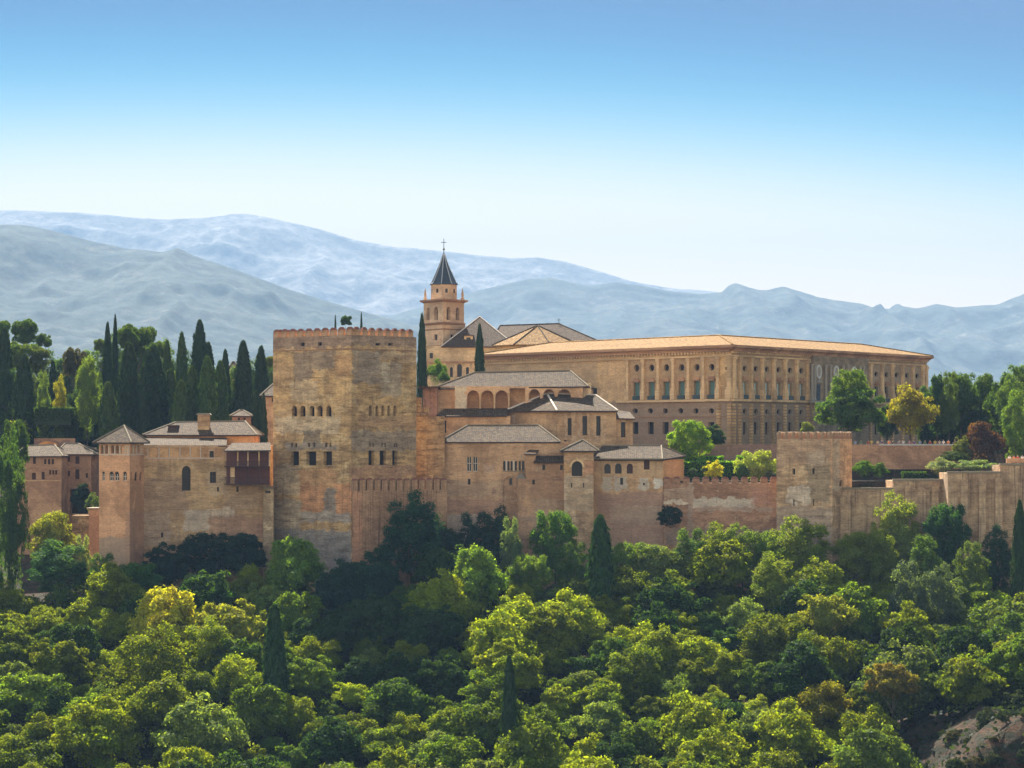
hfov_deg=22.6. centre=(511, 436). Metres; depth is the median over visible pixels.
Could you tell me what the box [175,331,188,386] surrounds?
cypress tree
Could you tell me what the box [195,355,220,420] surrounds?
cypress tree
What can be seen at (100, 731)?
broadleaf tree
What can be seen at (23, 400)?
cypress tree
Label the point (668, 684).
broadleaf tree
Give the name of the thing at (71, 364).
pine tree
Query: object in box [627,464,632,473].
window
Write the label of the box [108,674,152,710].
broadleaf tree
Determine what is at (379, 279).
mountain range
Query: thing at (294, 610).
broadleaf tree
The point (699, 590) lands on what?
shrub
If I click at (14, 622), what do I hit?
broadleaf tree
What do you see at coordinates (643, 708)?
broadleaf tree
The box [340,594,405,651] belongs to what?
broadleaf tree
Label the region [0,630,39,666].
broadleaf tree
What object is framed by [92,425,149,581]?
lookout tower
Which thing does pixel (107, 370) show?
cypress tree
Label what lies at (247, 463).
wooden gallery
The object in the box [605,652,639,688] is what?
broadleaf tree
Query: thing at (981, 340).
hills
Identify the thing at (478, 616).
broadleaf tree
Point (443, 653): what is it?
broadleaf tree
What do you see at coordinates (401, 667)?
broadleaf tree
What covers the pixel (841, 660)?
broadleaf tree
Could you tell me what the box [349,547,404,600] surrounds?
broadleaf tree
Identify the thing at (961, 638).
broadleaf tree
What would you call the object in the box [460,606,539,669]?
broadleaf tree
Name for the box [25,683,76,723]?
broadleaf tree
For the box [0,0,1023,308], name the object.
sky
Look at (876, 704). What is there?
broadleaf tree
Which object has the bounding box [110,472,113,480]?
window
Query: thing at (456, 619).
broadleaf tree
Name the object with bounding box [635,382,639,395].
window
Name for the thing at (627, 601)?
broadleaf tree
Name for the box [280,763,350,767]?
broadleaf tree
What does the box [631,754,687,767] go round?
broadleaf tree
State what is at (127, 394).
cypress tree
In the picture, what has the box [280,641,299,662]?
broadleaf tree
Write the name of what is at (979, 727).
shrub
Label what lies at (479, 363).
cypress tree
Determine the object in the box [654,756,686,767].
broadleaf tree
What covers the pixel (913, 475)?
hedge
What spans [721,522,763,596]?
broadleaf tree
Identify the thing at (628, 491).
house
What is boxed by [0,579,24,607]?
broadleaf tree
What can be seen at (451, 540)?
broadleaf tree
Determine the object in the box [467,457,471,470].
window
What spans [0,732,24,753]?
broadleaf tree
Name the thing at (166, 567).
broadleaf tree
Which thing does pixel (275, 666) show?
cypress tree
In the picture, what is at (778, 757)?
broadleaf tree
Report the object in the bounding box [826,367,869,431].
broadleaf tree
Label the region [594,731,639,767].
broadleaf tree
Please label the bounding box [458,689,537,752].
broadleaf tree
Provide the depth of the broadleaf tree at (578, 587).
403.51 m
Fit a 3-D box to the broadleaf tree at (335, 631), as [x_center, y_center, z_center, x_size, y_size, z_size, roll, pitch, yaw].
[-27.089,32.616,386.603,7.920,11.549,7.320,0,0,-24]
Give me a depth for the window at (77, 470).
455.23 m
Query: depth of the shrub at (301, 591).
406.80 m
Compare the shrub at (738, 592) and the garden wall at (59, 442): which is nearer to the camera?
the shrub at (738, 592)
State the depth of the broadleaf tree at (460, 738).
350.28 m
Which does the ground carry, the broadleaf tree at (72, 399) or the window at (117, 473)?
the broadleaf tree at (72, 399)
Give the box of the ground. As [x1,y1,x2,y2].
[0,447,1023,767]
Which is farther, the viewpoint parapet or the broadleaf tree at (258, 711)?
the viewpoint parapet
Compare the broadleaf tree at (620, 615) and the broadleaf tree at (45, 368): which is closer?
the broadleaf tree at (620, 615)
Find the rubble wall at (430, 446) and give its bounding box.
[416,398,444,489]
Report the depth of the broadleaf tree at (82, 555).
413.77 m
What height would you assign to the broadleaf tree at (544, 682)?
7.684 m
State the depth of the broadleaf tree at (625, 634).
383.49 m
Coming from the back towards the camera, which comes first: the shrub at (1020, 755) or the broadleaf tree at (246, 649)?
the broadleaf tree at (246, 649)
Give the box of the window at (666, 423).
[665,422,668,433]
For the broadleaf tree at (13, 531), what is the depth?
419.17 m
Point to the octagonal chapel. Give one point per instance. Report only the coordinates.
(536, 334)
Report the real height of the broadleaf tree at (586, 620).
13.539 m
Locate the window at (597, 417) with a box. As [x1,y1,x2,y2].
[596,416,599,435]
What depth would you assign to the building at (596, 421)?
441.07 m
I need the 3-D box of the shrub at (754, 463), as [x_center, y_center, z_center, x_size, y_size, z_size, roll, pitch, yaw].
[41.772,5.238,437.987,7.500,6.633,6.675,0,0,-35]
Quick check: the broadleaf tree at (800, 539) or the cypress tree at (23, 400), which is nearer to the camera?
the broadleaf tree at (800, 539)
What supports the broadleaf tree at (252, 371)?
on the ground
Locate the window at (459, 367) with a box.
[457,364,461,376]
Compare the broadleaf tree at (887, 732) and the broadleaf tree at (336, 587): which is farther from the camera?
the broadleaf tree at (336, 587)
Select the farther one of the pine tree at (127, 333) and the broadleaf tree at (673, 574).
the pine tree at (127, 333)
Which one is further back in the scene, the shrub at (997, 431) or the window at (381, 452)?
the shrub at (997, 431)
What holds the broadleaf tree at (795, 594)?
on the ground
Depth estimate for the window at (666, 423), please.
484.12 m
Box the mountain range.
[0,210,716,317]
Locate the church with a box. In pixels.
[420,242,596,385]
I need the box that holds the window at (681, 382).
[680,381,684,394]
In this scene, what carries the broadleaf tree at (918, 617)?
on the ground
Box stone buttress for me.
[262,486,276,579]
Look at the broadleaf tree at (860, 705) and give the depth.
361.05 m
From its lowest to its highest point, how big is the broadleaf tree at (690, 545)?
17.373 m
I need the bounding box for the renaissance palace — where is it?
[484,334,933,444]
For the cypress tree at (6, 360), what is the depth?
491.01 m
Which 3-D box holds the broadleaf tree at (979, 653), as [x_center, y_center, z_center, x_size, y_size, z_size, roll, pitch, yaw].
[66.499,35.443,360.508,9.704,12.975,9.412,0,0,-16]
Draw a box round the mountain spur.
[0,225,419,393]
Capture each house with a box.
[17,444,68,554]
[61,443,98,524]
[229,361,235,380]
[229,409,252,424]
[259,383,272,444]
[436,408,509,436]
[524,450,563,478]
[593,445,685,579]
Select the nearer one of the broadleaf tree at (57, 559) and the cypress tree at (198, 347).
the broadleaf tree at (57, 559)
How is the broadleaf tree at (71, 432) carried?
on the ground
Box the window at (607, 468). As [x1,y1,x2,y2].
[604,464,610,473]
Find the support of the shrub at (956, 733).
on the ground
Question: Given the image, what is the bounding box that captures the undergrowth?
[9,595,1023,767]
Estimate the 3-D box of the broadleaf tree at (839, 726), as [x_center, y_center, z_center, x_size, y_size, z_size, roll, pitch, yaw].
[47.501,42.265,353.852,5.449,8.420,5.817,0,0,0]
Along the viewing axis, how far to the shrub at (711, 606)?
405.47 m
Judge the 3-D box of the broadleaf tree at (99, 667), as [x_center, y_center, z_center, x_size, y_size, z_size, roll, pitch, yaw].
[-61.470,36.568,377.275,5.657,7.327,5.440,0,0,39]
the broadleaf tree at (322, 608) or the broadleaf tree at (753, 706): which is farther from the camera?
the broadleaf tree at (322, 608)
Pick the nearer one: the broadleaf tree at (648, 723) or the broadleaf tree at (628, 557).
the broadleaf tree at (648, 723)
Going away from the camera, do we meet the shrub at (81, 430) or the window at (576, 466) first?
the window at (576, 466)
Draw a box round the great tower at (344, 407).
[273,327,416,592]
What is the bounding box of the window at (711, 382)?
[710,381,714,394]
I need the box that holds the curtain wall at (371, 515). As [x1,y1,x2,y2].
[351,477,446,587]
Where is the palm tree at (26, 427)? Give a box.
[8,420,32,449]
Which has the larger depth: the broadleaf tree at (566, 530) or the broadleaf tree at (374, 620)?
the broadleaf tree at (566, 530)
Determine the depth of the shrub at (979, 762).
324.32 m
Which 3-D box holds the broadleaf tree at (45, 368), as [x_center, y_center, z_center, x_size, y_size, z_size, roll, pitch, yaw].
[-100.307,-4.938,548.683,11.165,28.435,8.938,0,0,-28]
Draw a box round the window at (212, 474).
[210,472,215,482]
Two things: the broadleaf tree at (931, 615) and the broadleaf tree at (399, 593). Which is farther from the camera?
the broadleaf tree at (399, 593)
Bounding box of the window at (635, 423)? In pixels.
[634,422,637,433]
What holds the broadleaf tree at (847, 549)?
on the ground
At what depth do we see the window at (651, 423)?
487.20 m
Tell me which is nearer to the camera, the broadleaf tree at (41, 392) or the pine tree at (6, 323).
the broadleaf tree at (41, 392)
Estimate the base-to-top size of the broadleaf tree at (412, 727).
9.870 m
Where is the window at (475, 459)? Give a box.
[473,457,477,470]
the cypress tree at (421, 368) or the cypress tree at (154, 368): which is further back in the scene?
the cypress tree at (154, 368)
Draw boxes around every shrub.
[34,425,56,436]
[70,483,94,513]
[77,415,91,440]
[85,492,98,511]
[88,416,99,439]
[294,585,310,603]
[426,358,447,384]
[437,371,449,382]
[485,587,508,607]
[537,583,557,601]
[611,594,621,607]
[656,505,682,527]
[688,468,696,473]
[694,584,724,598]
[700,596,717,614]
[703,459,723,476]
[723,584,744,598]
[733,448,776,480]
[735,463,749,477]
[764,470,776,477]
[852,460,872,476]
[869,462,889,477]
[925,456,954,472]
[934,730,947,739]
[940,451,969,463]
[944,731,960,740]
[945,757,965,767]
[951,435,972,459]
[951,459,998,470]
[959,688,999,715]
[964,421,1007,460]
[965,755,984,767]
[967,423,973,432]
[975,707,995,724]
[975,721,988,731]
[984,751,1003,765]
[987,736,998,740]
[990,427,1003,435]
[993,585,1011,592]
[994,710,1011,722]
[998,689,1023,713]
[1016,748,1023,763]
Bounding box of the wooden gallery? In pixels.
[224,442,270,484]
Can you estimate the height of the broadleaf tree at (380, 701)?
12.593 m
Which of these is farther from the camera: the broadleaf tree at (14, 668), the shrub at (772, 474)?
the shrub at (772, 474)
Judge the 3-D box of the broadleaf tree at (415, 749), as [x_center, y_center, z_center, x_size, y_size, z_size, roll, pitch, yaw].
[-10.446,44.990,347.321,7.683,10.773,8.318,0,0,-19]
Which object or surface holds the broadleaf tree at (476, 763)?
on the ground
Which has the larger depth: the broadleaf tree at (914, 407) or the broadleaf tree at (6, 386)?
the broadleaf tree at (6, 386)
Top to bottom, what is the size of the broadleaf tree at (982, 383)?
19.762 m
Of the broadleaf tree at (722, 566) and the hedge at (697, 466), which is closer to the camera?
the broadleaf tree at (722, 566)
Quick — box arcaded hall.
[437,370,594,412]
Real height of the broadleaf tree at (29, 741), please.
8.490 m
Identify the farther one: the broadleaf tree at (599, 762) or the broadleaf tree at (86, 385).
the broadleaf tree at (86, 385)
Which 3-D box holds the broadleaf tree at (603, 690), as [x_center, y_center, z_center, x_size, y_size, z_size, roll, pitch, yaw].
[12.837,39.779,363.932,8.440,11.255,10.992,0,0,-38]
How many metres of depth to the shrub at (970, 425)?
445.72 m
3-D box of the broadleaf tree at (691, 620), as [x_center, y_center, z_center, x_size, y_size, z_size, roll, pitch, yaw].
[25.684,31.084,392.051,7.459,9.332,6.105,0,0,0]
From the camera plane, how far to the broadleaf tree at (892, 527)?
417.97 m
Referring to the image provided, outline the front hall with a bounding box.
[445,424,567,577]
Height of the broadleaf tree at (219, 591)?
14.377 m
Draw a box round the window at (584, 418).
[582,416,586,434]
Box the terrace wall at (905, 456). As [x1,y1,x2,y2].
[664,444,960,468]
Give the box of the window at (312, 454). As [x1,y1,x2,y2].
[309,451,315,464]
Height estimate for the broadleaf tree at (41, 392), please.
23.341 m
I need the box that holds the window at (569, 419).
[568,418,570,434]
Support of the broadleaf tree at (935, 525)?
on the ground
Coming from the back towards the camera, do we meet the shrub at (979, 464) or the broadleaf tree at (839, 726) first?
the shrub at (979, 464)
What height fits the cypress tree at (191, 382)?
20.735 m
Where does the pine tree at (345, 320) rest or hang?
on the ground
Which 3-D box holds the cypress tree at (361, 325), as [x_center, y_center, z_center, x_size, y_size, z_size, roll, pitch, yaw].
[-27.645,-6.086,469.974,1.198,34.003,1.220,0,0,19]
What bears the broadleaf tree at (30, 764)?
on the ground
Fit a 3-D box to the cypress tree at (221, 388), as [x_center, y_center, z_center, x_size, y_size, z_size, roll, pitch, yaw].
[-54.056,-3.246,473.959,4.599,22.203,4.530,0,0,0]
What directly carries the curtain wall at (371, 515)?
on the ground
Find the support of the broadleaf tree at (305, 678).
on the ground
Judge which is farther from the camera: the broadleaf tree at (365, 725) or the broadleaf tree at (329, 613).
the broadleaf tree at (329, 613)
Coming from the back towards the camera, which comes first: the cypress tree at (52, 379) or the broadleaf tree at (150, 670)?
the cypress tree at (52, 379)
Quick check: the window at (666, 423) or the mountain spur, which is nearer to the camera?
the window at (666, 423)
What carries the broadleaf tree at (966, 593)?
on the ground
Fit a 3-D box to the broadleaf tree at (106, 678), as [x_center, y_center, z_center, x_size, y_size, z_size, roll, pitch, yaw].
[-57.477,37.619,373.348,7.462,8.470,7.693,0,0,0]
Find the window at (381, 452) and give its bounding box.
[380,451,382,464]
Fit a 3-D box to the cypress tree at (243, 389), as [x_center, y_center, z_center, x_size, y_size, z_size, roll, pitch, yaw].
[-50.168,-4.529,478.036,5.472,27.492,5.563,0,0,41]
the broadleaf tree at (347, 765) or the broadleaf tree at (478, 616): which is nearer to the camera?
the broadleaf tree at (347, 765)
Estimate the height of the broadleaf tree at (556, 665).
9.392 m
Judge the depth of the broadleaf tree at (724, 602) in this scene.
398.25 m
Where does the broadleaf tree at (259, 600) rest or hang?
on the ground
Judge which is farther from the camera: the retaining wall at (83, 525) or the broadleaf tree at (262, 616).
the retaining wall at (83, 525)
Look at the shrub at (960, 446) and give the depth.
438.99 m
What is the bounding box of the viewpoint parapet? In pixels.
[1006,458,1023,462]
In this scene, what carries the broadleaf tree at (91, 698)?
on the ground
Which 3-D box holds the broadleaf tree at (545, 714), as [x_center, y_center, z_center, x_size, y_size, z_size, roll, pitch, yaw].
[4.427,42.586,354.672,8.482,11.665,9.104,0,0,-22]
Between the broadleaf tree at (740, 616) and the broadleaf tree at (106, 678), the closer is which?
the broadleaf tree at (106, 678)
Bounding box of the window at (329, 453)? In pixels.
[327,451,331,464]
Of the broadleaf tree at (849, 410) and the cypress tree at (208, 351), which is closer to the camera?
the broadleaf tree at (849, 410)
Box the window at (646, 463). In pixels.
[644,461,649,469]
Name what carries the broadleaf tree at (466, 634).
on the ground
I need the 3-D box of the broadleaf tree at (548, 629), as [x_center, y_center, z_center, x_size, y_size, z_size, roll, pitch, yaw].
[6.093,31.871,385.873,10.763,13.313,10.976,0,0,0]
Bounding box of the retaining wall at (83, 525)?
[72,507,98,575]
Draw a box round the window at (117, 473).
[115,472,118,480]
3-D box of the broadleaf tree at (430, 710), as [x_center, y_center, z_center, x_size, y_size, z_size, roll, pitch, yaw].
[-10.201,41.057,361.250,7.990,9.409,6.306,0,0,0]
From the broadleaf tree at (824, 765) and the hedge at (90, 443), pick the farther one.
the hedge at (90, 443)
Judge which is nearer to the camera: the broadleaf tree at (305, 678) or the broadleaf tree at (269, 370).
the broadleaf tree at (305, 678)
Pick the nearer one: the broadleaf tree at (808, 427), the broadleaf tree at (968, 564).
the broadleaf tree at (968, 564)
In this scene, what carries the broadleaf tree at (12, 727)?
on the ground
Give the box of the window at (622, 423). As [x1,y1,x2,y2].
[621,422,624,436]
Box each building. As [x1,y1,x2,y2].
[142,413,272,590]
[507,392,634,453]
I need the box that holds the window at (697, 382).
[696,381,699,394]
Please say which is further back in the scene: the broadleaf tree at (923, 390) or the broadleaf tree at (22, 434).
the broadleaf tree at (923, 390)
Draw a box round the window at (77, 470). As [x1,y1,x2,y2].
[76,469,78,478]
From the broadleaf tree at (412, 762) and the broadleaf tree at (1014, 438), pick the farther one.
the broadleaf tree at (1014, 438)
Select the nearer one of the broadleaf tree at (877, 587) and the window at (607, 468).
the broadleaf tree at (877, 587)
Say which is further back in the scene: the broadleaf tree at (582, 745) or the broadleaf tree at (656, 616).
the broadleaf tree at (656, 616)
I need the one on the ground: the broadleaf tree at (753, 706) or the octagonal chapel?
the broadleaf tree at (753, 706)
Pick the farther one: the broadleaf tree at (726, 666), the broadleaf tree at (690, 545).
the broadleaf tree at (690, 545)
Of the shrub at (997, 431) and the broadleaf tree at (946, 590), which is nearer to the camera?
the broadleaf tree at (946, 590)
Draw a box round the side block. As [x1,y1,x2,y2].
[418,386,439,415]
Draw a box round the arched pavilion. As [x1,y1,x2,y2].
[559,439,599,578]
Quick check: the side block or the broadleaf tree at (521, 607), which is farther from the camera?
the side block
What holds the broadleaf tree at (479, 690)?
on the ground
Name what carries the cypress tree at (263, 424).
on the ground
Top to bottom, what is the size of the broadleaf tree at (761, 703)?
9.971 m
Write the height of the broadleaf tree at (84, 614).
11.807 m
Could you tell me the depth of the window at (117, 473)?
413.79 m
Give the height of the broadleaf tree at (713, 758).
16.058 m
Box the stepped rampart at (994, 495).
[840,464,1023,590]
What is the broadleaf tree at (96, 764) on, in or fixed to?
on the ground
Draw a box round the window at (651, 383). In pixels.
[650,382,654,395]
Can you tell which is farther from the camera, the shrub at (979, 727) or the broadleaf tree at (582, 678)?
the broadleaf tree at (582, 678)
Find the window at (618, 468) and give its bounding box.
[615,463,621,473]
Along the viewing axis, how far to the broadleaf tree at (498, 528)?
419.27 m
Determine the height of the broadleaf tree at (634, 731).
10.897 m
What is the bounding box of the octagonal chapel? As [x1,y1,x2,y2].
[492,325,579,352]
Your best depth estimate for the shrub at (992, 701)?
349.19 m
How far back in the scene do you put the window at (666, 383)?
484.00 m
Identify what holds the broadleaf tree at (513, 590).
on the ground
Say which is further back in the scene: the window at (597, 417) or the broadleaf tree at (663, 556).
the window at (597, 417)
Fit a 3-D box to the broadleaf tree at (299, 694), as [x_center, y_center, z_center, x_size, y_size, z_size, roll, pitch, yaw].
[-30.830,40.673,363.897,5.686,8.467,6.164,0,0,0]
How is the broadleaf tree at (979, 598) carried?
on the ground
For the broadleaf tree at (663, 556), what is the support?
on the ground
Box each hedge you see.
[32,417,98,446]
[33,407,74,424]
[681,457,701,460]
[684,460,715,479]
[701,455,723,460]
[716,460,743,479]
[736,455,758,460]
[901,471,927,478]
[917,424,1009,448]
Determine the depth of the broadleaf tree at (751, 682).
369.21 m
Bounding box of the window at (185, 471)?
[182,466,189,490]
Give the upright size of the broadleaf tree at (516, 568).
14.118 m
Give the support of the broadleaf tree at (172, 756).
on the ground
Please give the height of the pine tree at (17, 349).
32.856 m
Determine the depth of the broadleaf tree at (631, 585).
403.71 m
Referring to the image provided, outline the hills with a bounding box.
[387,277,1023,389]
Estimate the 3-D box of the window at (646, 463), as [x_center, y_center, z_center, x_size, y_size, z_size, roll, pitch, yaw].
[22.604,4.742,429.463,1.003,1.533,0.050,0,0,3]
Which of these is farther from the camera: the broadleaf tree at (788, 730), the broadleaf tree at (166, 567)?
the broadleaf tree at (166, 567)
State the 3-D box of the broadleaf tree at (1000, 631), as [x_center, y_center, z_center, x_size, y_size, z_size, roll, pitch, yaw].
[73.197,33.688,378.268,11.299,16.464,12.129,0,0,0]
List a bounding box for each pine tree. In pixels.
[0,320,10,335]
[10,318,38,344]
[10,341,38,367]
[29,347,50,372]
[36,333,51,382]
[62,347,86,395]
[93,338,103,383]
[117,324,156,373]
[117,326,139,350]
[146,341,164,360]
[265,356,272,380]
[340,316,351,328]
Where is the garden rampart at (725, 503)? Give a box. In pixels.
[663,477,776,590]
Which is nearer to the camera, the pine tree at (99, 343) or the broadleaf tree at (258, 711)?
the broadleaf tree at (258, 711)
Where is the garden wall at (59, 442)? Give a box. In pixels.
[34,438,75,446]
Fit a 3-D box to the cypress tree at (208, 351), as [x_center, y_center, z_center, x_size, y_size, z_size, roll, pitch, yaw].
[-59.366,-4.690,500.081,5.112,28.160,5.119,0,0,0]
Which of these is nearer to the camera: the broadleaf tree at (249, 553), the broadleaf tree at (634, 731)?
the broadleaf tree at (634, 731)
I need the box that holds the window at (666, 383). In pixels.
[665,382,668,395]
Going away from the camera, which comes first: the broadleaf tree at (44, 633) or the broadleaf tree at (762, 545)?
the broadleaf tree at (44, 633)
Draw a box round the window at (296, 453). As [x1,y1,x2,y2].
[294,451,298,464]
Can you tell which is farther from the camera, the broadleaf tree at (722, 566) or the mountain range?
the mountain range
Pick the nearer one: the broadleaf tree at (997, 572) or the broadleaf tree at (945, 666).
the broadleaf tree at (945, 666)
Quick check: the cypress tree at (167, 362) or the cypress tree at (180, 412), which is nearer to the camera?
the cypress tree at (180, 412)
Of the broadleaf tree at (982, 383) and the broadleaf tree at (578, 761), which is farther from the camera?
the broadleaf tree at (982, 383)
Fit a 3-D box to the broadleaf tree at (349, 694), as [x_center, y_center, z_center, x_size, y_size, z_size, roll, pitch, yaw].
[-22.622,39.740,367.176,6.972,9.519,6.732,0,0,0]
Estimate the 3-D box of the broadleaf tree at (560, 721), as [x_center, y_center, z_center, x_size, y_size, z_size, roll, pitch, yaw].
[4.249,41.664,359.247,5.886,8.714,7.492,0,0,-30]
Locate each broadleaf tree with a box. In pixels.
[0,367,15,429]
[0,419,29,580]
[0,423,32,589]
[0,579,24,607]
[0,588,45,615]
[0,612,41,643]
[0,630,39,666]
[0,661,30,683]
[0,669,73,724]
[0,696,8,716]
[0,708,15,737]
[0,723,23,737]
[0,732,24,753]
[0,735,63,767]
[1,408,27,428]
[1,610,15,618]
[19,712,61,753]
[19,760,46,767]
[23,538,89,599]
[24,607,71,639]
[25,604,63,622]
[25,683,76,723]
[25,739,33,747]
[27,637,95,688]
[28,511,76,592]
[30,372,45,414]
[31,348,61,400]
[33,629,56,649]
[36,370,53,437]
[43,583,86,611]
[47,356,78,405]
[47,692,144,767]
[48,621,101,670]
[51,425,65,437]
[52,374,66,436]
[57,692,104,764]
[58,597,108,635]
[64,405,79,442]
[66,388,80,436]
[67,684,91,699]
[73,534,92,595]
[74,354,100,445]
[80,560,147,628]
[80,660,106,687]
[81,348,104,391]
[81,681,120,710]
[84,552,113,592]
[86,371,102,421]
[91,608,134,648]
[91,664,140,692]
[92,757,124,767]
[94,649,118,675]
[95,327,123,378]
[103,644,148,673]
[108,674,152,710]
[111,707,139,759]
[112,620,200,693]
[115,761,152,767]
[116,593,143,622]
[118,342,151,381]
[119,562,164,593]
[121,670,204,760]
[125,584,202,661]
[127,756,160,767]
[139,542,192,587]
[145,691,253,762]
[152,338,175,377]
[157,739,216,767]
[172,349,191,372]
[172,531,236,583]
[176,669,230,706]
[176,748,248,767]
[177,569,236,609]
[180,573,202,592]
[180,615,234,672]
[190,606,204,629]
[191,598,266,646]
[203,637,263,679]
[211,651,267,706]
[215,365,235,391]
[217,532,268,575]
[224,705,237,717]
[228,563,267,607]
[229,683,297,748]
[236,744,273,767]
[240,582,289,616]
[243,753,290,767]
[247,736,287,757]
[250,355,256,394]
[254,610,267,640]
[262,534,327,593]
[262,632,300,652]
[263,660,310,695]
[266,366,272,385]
[270,744,321,767]
[273,590,323,635]
[279,692,316,745]
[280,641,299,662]
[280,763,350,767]
[286,655,339,710]
[286,693,311,708]
[287,716,324,747]
[288,616,322,654]
[291,633,342,674]
[298,715,366,767]
[300,598,325,619]
[310,557,374,611]
[311,615,360,667]
[314,696,346,722]
[319,608,344,653]
[329,710,365,731]
[330,681,369,712]
[331,758,384,767]
[332,656,384,710]
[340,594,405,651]
[348,718,378,765]
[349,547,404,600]
[349,636,389,661]
[349,647,387,670]
[354,724,412,761]
[359,677,438,724]
[368,746,415,767]
[375,487,445,586]
[375,649,429,688]
[383,594,408,620]
[386,638,430,669]
[386,711,428,760]
[389,583,420,613]
[393,601,460,658]
[401,567,485,626]
[405,730,454,765]
[408,758,445,767]
[410,544,464,585]
[410,654,471,706]
[415,731,488,767]
[417,695,463,729]
[420,525,466,562]
[423,705,480,739]
[433,604,468,654]
[434,647,467,670]
[449,543,508,615]
[453,621,479,647]
[454,510,496,563]
[456,736,480,758]
[457,668,519,743]
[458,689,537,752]
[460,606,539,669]
[462,759,516,767]
[469,637,543,697]
[472,614,487,621]
[480,503,512,568]
[480,568,505,615]
[488,712,569,767]
[492,593,538,635]
[493,598,533,616]
[498,516,524,584]
[504,583,536,607]
[505,553,555,601]
[522,667,547,699]
[524,603,587,657]
[525,702,578,742]
[527,508,578,583]
[528,703,565,729]
[532,602,542,608]
[532,647,574,686]
[535,683,583,720]
[536,587,608,647]
[541,677,580,697]
[545,577,593,603]
[555,541,588,586]
[558,732,610,760]
[559,750,617,767]
[562,655,610,677]
[562,699,632,743]
[565,757,590,767]
[566,670,600,715]
[566,678,630,719]
[584,623,612,651]
[586,594,618,617]
[588,636,633,664]
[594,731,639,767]
[600,646,670,712]
[602,564,653,608]
[603,604,635,630]
[603,618,619,634]
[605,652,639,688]
[610,541,654,577]
[611,620,655,656]
[611,722,667,759]
[614,596,647,632]
[615,754,643,767]
[629,695,674,720]
[630,600,679,635]
[631,576,713,622]
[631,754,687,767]
[632,543,687,581]
[632,623,691,689]
[632,717,660,745]
[642,568,697,611]
[654,687,746,761]
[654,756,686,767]
[657,672,694,713]
[657,707,680,734]
[665,419,714,458]
[666,657,712,694]
[668,527,707,589]
[672,610,700,638]
[672,628,708,654]
[675,724,758,767]
[676,636,739,681]
[678,695,704,708]
[680,755,729,767]
[683,538,753,596]
[684,611,730,640]
[700,520,734,547]
[700,684,729,703]
[704,592,759,617]
[705,424,726,444]
[706,650,744,698]
[708,698,746,733]
[709,626,744,654]
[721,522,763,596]
[722,595,765,634]
[732,659,776,701]
[732,707,781,760]
[736,611,810,667]
[739,694,770,712]
[739,696,837,767]
[742,583,772,604]
[743,744,808,767]
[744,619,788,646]
[749,552,794,614]
[749,697,803,714]
[752,529,788,586]
[758,514,835,577]
[762,637,845,707]
[771,578,832,632]
[783,627,859,688]
[787,556,845,595]
[794,679,857,735]
[795,593,860,640]
[800,422,814,431]
[807,727,835,765]
[813,386,888,432]
[816,761,838,767]
[819,580,889,642]
[822,727,845,764]
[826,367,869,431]
[826,722,922,767]
[830,735,860,767]
[832,531,877,586]
[835,712,862,740]
[838,702,900,742]
[839,689,875,714]
[843,584,872,602]
[844,639,880,680]
[844,686,890,706]
[850,638,940,722]
[854,526,898,584]
[856,621,935,676]
[862,661,920,727]
[866,579,891,596]
[869,489,921,577]
[873,584,913,610]
[875,599,935,644]
[876,404,898,443]
[880,729,911,759]
[885,557,925,615]
[886,382,940,443]
[905,533,946,585]
[908,607,939,636]
[915,635,940,654]
[916,561,965,637]
[918,418,953,440]
[919,385,937,405]
[919,503,972,571]
[923,372,951,443]
[924,578,975,626]
[926,623,966,649]
[926,624,997,697]
[932,656,1008,711]
[932,658,988,704]
[937,640,957,702]
[938,370,960,434]
[939,558,991,589]
[945,372,982,439]
[948,405,993,443]
[949,607,986,627]
[952,540,990,591]
[956,644,1017,699]
[962,576,1012,622]
[965,598,1023,636]
[967,372,992,419]
[972,373,994,429]
[972,610,1023,691]
[979,630,1023,692]
[980,523,1013,591]
[982,375,1008,435]
[992,633,1023,695]
[993,373,1023,425]
[1000,389,1023,463]
[1002,362,1023,407]
[1012,592,1023,602]
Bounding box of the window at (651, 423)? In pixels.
[650,422,653,433]
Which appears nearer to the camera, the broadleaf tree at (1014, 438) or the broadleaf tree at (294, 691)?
the broadleaf tree at (294, 691)
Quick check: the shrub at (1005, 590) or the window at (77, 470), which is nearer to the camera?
the shrub at (1005, 590)
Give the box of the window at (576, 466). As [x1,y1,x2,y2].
[572,461,581,475]
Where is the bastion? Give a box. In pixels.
[516,473,563,591]
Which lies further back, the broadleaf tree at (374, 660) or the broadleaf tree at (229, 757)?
the broadleaf tree at (374, 660)
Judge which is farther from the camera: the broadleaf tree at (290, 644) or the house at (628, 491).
the house at (628, 491)
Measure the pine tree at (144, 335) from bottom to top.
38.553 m
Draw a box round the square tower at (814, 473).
[777,431,851,582]
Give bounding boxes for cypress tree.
[0,326,14,438]
[8,353,37,446]
[48,360,57,406]
[95,381,119,449]
[100,321,113,393]
[112,314,118,407]
[115,341,140,434]
[136,365,149,436]
[142,344,169,430]
[163,339,171,379]
[163,368,176,423]
[171,379,190,421]
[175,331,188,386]
[185,365,198,420]
[190,319,206,389]
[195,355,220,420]
[202,341,215,371]
[214,360,231,420]
[222,349,231,419]
[229,340,254,417]
[251,345,271,412]
[251,390,260,429]
[259,392,267,442]
[260,603,289,693]
[360,312,362,328]
[416,313,428,406]
[474,323,485,371]
[498,653,518,739]
[584,514,617,626]
[1009,499,1023,599]
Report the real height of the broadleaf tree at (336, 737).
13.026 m
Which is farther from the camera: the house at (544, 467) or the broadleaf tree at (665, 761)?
the house at (544, 467)
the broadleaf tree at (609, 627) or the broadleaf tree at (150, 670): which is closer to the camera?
the broadleaf tree at (150, 670)
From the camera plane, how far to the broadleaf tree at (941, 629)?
383.32 m

